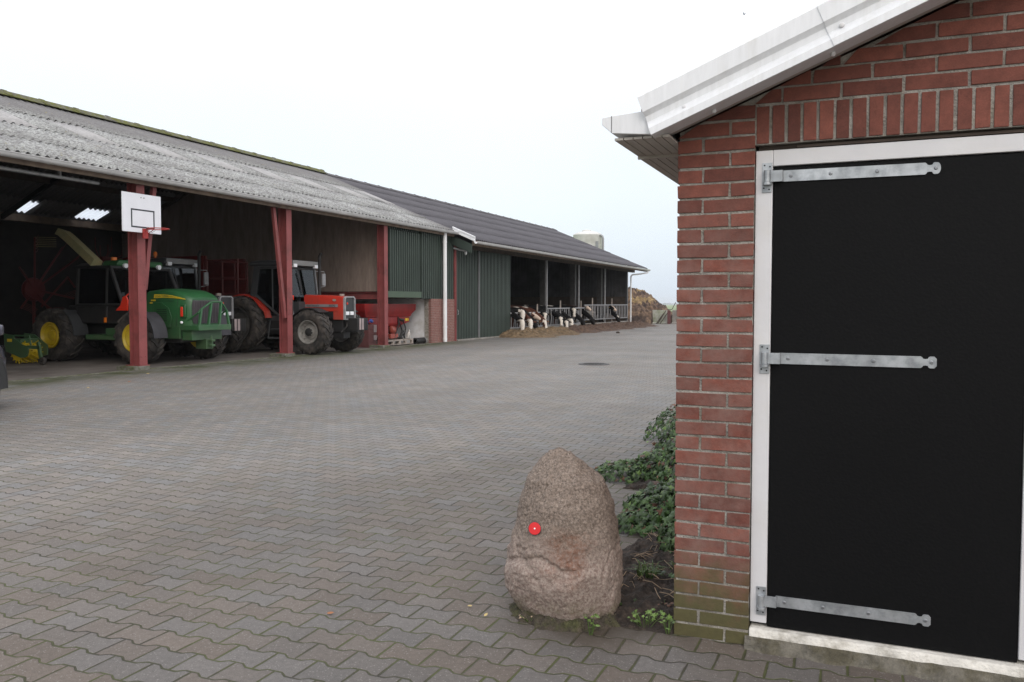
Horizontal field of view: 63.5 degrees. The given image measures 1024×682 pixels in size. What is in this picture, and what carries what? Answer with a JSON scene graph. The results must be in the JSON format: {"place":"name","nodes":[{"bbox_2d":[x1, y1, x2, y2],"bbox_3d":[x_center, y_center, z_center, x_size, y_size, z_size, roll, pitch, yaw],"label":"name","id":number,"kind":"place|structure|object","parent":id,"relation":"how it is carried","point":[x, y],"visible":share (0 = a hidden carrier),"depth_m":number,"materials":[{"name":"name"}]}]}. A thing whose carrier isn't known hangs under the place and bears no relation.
{"place":"outdoors","nodes":[
{"label":"outdoors","id":0,"kind":"place"},
{"bbox_2d":[6,325,527,380],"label":"shed floor","id":1,"kind":"structure","parent":0,"point":[88,359],"depth_m":20.25,"materials":[{"name":"concrete"}]},
{"bbox_2d":[4,333,47,364],"bbox_3d":[-11.374,0.186,19.711,1.368,0.720,0.560,1,3,23],"label":"pickup header","id":2,"kind":"object","parent":1,"relation":"on","point":[28,347],"visible":0.97,"depth_m":19.63,"materials":[{"name":"metal"}]},
{"bbox_2d":[15,235,79,337],"bbox_3d":[-13.756,-1.388,24.647,1.998,3.426,1.982,2,3,39],"label":"rotor rake","id":3,"kind":"object","parent":1,"relation":"on","point":[33,289],"visible":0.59,"depth_m":24.41,"materials":[{"name":"metal"}]},
{"bbox_2d":[88,237,127,347],"bbox_3d":[-13.132,-1.580,26.985,0.300,3.603,1.629,1,3,23],"label":"tedder","id":4,"kind":"object","parent":1,"relation":"on","point":[93,344],"visible":0.24,"depth_m":26.58,"materials":[{"name":"metal"}]},
{"bbox_2d":[31,228,230,362],"bbox_3d":[-9.342,-1.175,20.966,4.650,3.332,2.760,1,3,23],"label":"forage harvester","id":5,"kind":"object","parent":1,"relation":"on","point":[196,323],"visible":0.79,"depth_m":20.25},
{"bbox_2d":[94,250,245,356],"bbox_3d":[-9.644,-1.113,23.639,4.652,2.973,2.160,1,3,23],"label":"tractor","id":6,"kind":"object","parent":1,"relation":"on","point":[186,273],"visible":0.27,"depth_m":23.42,"materials":[{"name":"metal"}]},
{"bbox_2d":[117,256,247,297],"bbox_3d":[-11.077,-1.284,27.717,6.029,2.950,1.929,1,3,23],"label":"loader wagon","id":7,"kind":"object","parent":1,"relation":"on","point":[228,277],"visible":0.15,"depth_m":27.78,"materials":[{"name":"metal"}]},
{"bbox_2d":[0,89,458,370],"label":"machinery shed","id":8,"kind":"structure","parent":1,"relation":"on","point":[75,171],"depth_m":27.72,"materials":[{"name":"grey metal"}]},
{"bbox_2d":[121,191,169,238],"bbox_3d":[-7.722,-2.673,17.670,0.761,0.945,1.040,1,3,23],"label":"basketball hoop","id":9,"kind":"object","parent":8,"relation":"attached to","point":[141,213],"visible":1,"depth_m":17.73,"materials":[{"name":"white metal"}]},
{"bbox_2d":[388,229,420,291],"bbox_3d":[-3.684,-2.733,28.429,0.052,2.060,2.136,1,3,23],"label":"loft door","id":10,"kind":"structure","parent":8,"relation":"in","point":[404,247],"depth_m":28.36,"materials":[{"name":"green metal"}]},
{"bbox_2d":[233,253,367,354],"bbox_3d":[-6.420,-1.155,24.644,4.652,2.973,2.160,1,3,23],"label":"tractor","id":11,"kind":"object","parent":1,"relation":"on","point":[341,325],"visible":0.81,"depth_m":24.12,"materials":[{"name":"red metal"}]},
{"bbox_2d":[358,324,376,347],"bbox_3d":[-4.887,-0.174,27.533,0.620,0.760,0.470,1,3,23],"label":"crate stack","id":12,"kind":"object","parent":1,"relation":"on","point":[370,337],"visible":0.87,"depth_m":27.31,"materials":[{"name":"red plastic"}]},
{"bbox_2d":[376,338,413,344],"bbox_3d":[-4.189,0.034,28.839,0.640,0.170,1.940,1,3,23],"label":"pallet","id":13,"kind":"object","parent":1,"relation":"on","point":[398,341],"visible":0.62,"depth_m":28.86,"materials":[{"name":"brown wood"}]},
{"bbox_2d":[356,304,415,340],"bbox_3d":[-4.542,-0.669,28.707,0.947,1.234,3.379,1,3,23],"label":"fertiliser spreader","id":14,"kind":"object","parent":13,"relation":"on","point":[397,315],"visible":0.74,"depth_m":28.74,"materials":[{"name":"red metal"}]},
{"bbox_2d":[413,337,426,343],"bbox_3d":[-3.330,-0.019,30.104,0.226,0.226,0.840,1,3,23],"label":"plastic tube","id":15,"kind":"object","parent":1,"relation":"on","point":[420,340],"visible":0.98,"depth_m":29.90,"materials":[{"name":"black plastic"}]},
{"bbox_2d":[248,172,649,340],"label":"cow barn","id":16,"kind":"structure","parent":1,"relation":"on","point":[503,264],"depth_m":40.67,"materials":[{"name":"grey metal"}]},
{"bbox_2d":[456,248,477,338],"bbox_3d":[-1.788,-1.870,32.945,0.130,3.560,2.020,1,3,23],"label":"sliding door","id":17,"kind":"structure","parent":16,"relation":"in","point":[466,265],"depth_m":32.94,"materials":[{"name":"green metal"}]},
{"bbox_2d":[478,251,509,337],"bbox_3d":[-0.722,-1.967,35.381,0.081,3.540,3.300,1,3,23],"label":"sliding door","id":18,"kind":"structure","parent":16,"relation":"in","point":[493,268],"depth_m":35.13,"materials":[{"name":"green metal"}]},
{"bbox_2d":[510,304,547,328],"bbox_3d":[0.819,-1.128,39.188,0.136,1.250,4.720,1,3,23],"label":"feed fence","id":19,"kind":"object","parent":16,"relation":"attached to","point":[511,327],"visible":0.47,"depth_m":38.61,"materials":[{"name":"grey metal"}]},
{"bbox_2d":[548,300,583,325],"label":"feed fence","id":20,"kind":"object","parent":16,"relation":"attached to","point":[577,312],"visible":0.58,"depth_m":44.26,"materials":[{"name":"grey metal"}]},
{"bbox_2d":[584,298,627,321],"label":"feed fence","id":21,"kind":"object","parent":16,"relation":"attached to","point":[604,316],"visible":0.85,"depth_m":51.15,"materials":[{"name":"grey metal"}]},
{"bbox_2d":[510,310,528,329],"bbox_3d":[-0.708,-0.963,37.513,3.180,1.346,0.608,1,3,23],"label":"cow","id":22,"kind":"object","parent":1,"relation":"on","point":[518,318],"visible":0.16,"depth_m":36.88},
{"bbox_2d":[510,307,528,318],"bbox_3d":[-0.586,-0.993,38.200,2.870,1.346,0.567,1,3,23],"label":"cow","id":23,"kind":"object","parent":1,"relation":"on","point":[521,312],"visible":0.12,"depth_m":37.75},
{"bbox_2d":[510,306,535,328],"bbox_3d":[-0.231,-1.013,38.651,3.170,1.346,0.713,2,3,30],"label":"cow","id":24,"kind":"object","parent":1,"relation":"on","point":[527,318],"visible":0.19,"depth_m":37.89},
{"bbox_2d":[511,306,539,327],"bbox_3d":[-0.058,-1.035,39.159,3.096,1.346,0.683,1,3,29],"label":"cow","id":25,"kind":"object","parent":1,"relation":"on","point":[535,325],"visible":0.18,"depth_m":38.55},
{"bbox_2d":[510,305,540,326],"bbox_3d":[0.068,-1.061,39.746,2.874,1.346,0.568,1,3,23],"label":"cow","id":26,"kind":"object","parent":1,"relation":"on","point":[535,316],"visible":0.12,"depth_m":39.27},
{"bbox_2d":[511,305,548,327],"bbox_3d":[0.393,-1.081,40.216,3.105,1.346,0.653,1,3,28],"label":"cow","id":27,"kind":"object","parent":1,"relation":"on","point":[544,322],"visible":0.21,"depth_m":39.59},
{"bbox_2d":[516,305,550,324],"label":"cow","id":28,"kind":"object","parent":1,"relation":"on","point":[543,313],"visible":0.11,"depth_m":40.39},
{"bbox_2d":[521,305,565,325],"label":"cow","id":29,"kind":"object","parent":1,"relation":"on","point":[559,317],"visible":0.18,"depth_m":41.90},
{"bbox_2d":[534,305,571,326],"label":"cow","id":30,"kind":"object","parent":1,"relation":"on","point":[566,322],"visible":0.09,"depth_m":42.26},
{"bbox_2d":[535,305,578,323],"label":"cow","id":31,"kind":"object","parent":1,"relation":"on","point":[573,309],"visible":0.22,"depth_m":44.53},
{"bbox_2d":[539,305,575,324],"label":"cow","id":32,"kind":"object","parent":1,"relation":"on","point":[566,316],"visible":0.27,"depth_m":43.25},
{"bbox_2d":[539,305,585,325],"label":"cow","id":33,"kind":"object","parent":1,"relation":"on","point":[582,321],"visible":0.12,"depth_m":44.92},
{"bbox_2d":[549,305,594,324],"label":"cow","id":34,"kind":"object","parent":1,"relation":"on","point":[588,316],"visible":0.2,"depth_m":46.80},
{"bbox_2d":[554,305,590,323],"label":"cow","id":35,"kind":"object","parent":1,"relation":"on","point":[587,308],"visible":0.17,"depth_m":47.21},
{"bbox_2d":[582,305,616,321],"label":"cow","id":36,"kind":"object","parent":1,"relation":"on","point":[611,307],"visible":0.29,"depth_m":51.57},
{"bbox_2d":[582,309,620,321],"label":"cow","id":37,"kind":"object","parent":1,"relation":"on","point":[615,315],"visible":0.24,"depth_m":51.64},
{"bbox_2d":[0,0,826,304],"label":"sky","id":38,"kind":"structure","parent":0,"point":[498,107],"materials":[{"name":"white"}]},
{"bbox_2d":[0,324,933,681],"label":"paved yard","id":39,"kind":"structure","parent":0,"point":[252,520],"depth_m":5.63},
{"bbox_2d":[0,324,7,389],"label":"car","id":40,"kind":"object","parent":39,"relation":"on","point":[3,378],"visible":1,"depth_m":11.34,"materials":[{"name":"black metal"}]},
{"bbox_2d":[499,326,580,337],"bbox_3d":[1.907,-0.465,38.552,2.420,0.443,7.300,1,3,23],"label":"silage heap","id":41,"kind":"object","parent":39,"relation":"on","point":[543,332],"visible":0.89,"depth_m":36.55,"materials":[{"name":"brown plant"}]},
{"bbox_2d":[504,447,622,620],"bbox_3d":[0.238,0.910,3.870,0.544,0.828,0.507,1,3,23],"label":"boulder","id":42,"kind":"object","parent":39,"relation":"on","point":[564,561],"visible":0.97,"depth_m":3.68,"materials":[{"name":"stone"}]},
{"bbox_2d":[508,602,620,632],"bbox_3d":[0.265,1.238,3.875,0.598,0.052,0.566,1,3,23],"label":"soil rim","id":43,"kind":"object","parent":39,"relation":"on","point":[539,621],"visible":0.48,"depth_m":3.67,"materials":[{"name":"brown soil"}]},
{"bbox_2d":[582,614,599,634],"bbox_3d":[0.342,1.227,3.589,0.060,0.092,0.060,-2,3,-42],"label":"weed","id":44,"kind":"object","parent":39,"relation":"on","point":[592,623],"visible":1,"depth_m":3.58,"materials":[{"name":"green plant"}]},
{"bbox_2d":[579,363,609,364],"bbox_3d":[1.960,0.546,19.782,0.750,0.017,0.750,1,3,23],"label":"manhole cover","id":45,"kind":"object","parent":39,"relation":"on","point":[594,364],"visible":1,"depth_m":19.68,"materials":[{"name":"metal"}]},
{"bbox_2d":[564,320,656,332],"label":"silage heap","id":46,"kind":"object","parent":39,"relation":"on","point":[599,327],"visible":0.81,"depth_m":46.99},
{"bbox_2d":[614,469,674,634],"bbox_3d":[1.567,1.095,6.991,1.043,0.104,7.000,1,3,23],"label":"soil bed","id":47,"kind":"object","parent":39,"relation":"on","point":[644,593],"visible":0.06,"depth_m":4.06,"materials":[{"name":"brown soil"}]},
{"bbox_2d":[594,438,676,484],"bbox_3d":[1.417,0.932,6.448,1.391,0.486,1.499,0,3,-10],"label":"ivy","id":48,"kind":"object","parent":47,"relation":"on","point":[661,460],"visible":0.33,"depth_m":6.64,"materials":[{"name":"green plant"}]},
{"bbox_2d":[626,560,664,579],"bbox_3d":[0.698,1.177,4.201,0.224,0.097,0.225,1,3,23],"label":"grass tuft","id":49,"kind":"object","parent":47,"relation":"on","point":[640,572],"visible":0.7,"depth_m":4.21,"materials":[{"name":"green plant"}]},
{"bbox_2d":[627,608,664,627],"bbox_3d":[0.599,1.227,3.663,0.163,0.087,0.157,1,3,23],"label":"weed","id":50,"kind":"object","parent":47,"relation":"on","point":[636,615],"visible":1,"depth_m":3.66,"materials":[{"name":"green plant"}]},
{"bbox_2d":[617,481,676,553],"bbox_3d":[1.096,0.891,5.464,0.767,0.645,1.758,1,3,23],"label":"ivy","id":51,"kind":"object","parent":47,"relation":"on","point":[645,515],"visible":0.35,"depth_m":5.18,"materials":[{"name":"green plant"}]},
{"bbox_2d":[621,524,674,598],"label":"twigs","id":52,"kind":"object","parent":47,"relation":"on","point":[637,554],"visible":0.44,"depth_m":4.26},
{"bbox_2d":[643,403,677,451],"bbox_3d":[2.087,0.756,8.630,1.389,0.622,3.447,1,3,23],"label":"ivy","id":53,"kind":"object","parent":47,"relation":"on","point":[669,428],"visible":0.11,"depth_m":8.24,"materials":[{"name":"green plant"}]},
{"bbox_2d":[652,565,674,577],"bbox_3d":[0.818,1.202,4.240,0.193,0.087,0.232,-1,3,-31],"label":"weed","id":54,"kind":"object","parent":47,"relation":"on","point":[671,575],"visible":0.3,"depth_m":4.21,"materials":[{"name":"green plant"}]},
{"bbox_2d":[659,612,675,633],"bbox_3d":[0.673,1.228,3.599,0.062,0.090,0.089,-2,3,-35],"label":"weed","id":55,"kind":"object","parent":47,"relation":"on","point":[668,617],"visible":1,"depth_m":3.60,"materials":[{"name":"green plant"}]},
{"bbox_2d":[652,310,666,323],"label":"concrete wall","id":56,"kind":"structure","parent":39,"relation":"on","point":[657,314],"depth_m":61.49,"materials":[{"name":"grey concrete"}]},
{"bbox_2d":[667,310,670,323],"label":"timber post","id":57,"kind":"object","parent":39,"relation":"on","point":[668,316],"visible":1,"depth_m":60.80,"materials":[{"name":"wood"}]},
{"bbox_2d":[671,310,677,323],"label":"concrete wall","id":58,"kind":"structure","parent":39,"relation":"on","point":[674,315],"depth_m":61.08,"materials":[{"name":"grey concrete"}]},
{"bbox_2d":[602,0,1023,681],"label":"garage","id":59,"kind":"structure","parent":39,"relation":"on","point":[846,176],"depth_m":3.26,"materials":[{"name":"red brick"}]},
{"bbox_2d":[764,152,1023,661],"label":"door","id":60,"kind":"structure","parent":59,"relation":"in","point":[896,357],"depth_m":3.23,"materials":[{"name":"black wood"}]},
{"bbox_2d":[666,305,676,310],"bbox_3d":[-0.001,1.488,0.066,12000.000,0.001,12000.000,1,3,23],"label":"ground","id":61,"kind":"structure","parent":0,"point":[671,307],"depth_m":411.30,"materials":[{"name":"green plant"}]},
{"bbox_2d":[8,341,454,381],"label":"kerb","id":62,"kind":"structure","parent":61,"relation":"on","point":[197,364],"depth_m":19.18,"materials":[{"name":"concrete"}]},
{"bbox_2d":[573,230,603,249],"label":"silo","id":63,"kind":"object","parent":61,"relation":"on","point":[593,238],"visible":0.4,"depth_m":71.77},
{"bbox_2d":[628,287,671,323],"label":"manure heap","id":64,"kind":"object","parent":61,"relation":"on","point":[644,304],"visible":0.17,"depth_m":61.97,"materials":[{"name":"soil"}]}
]}

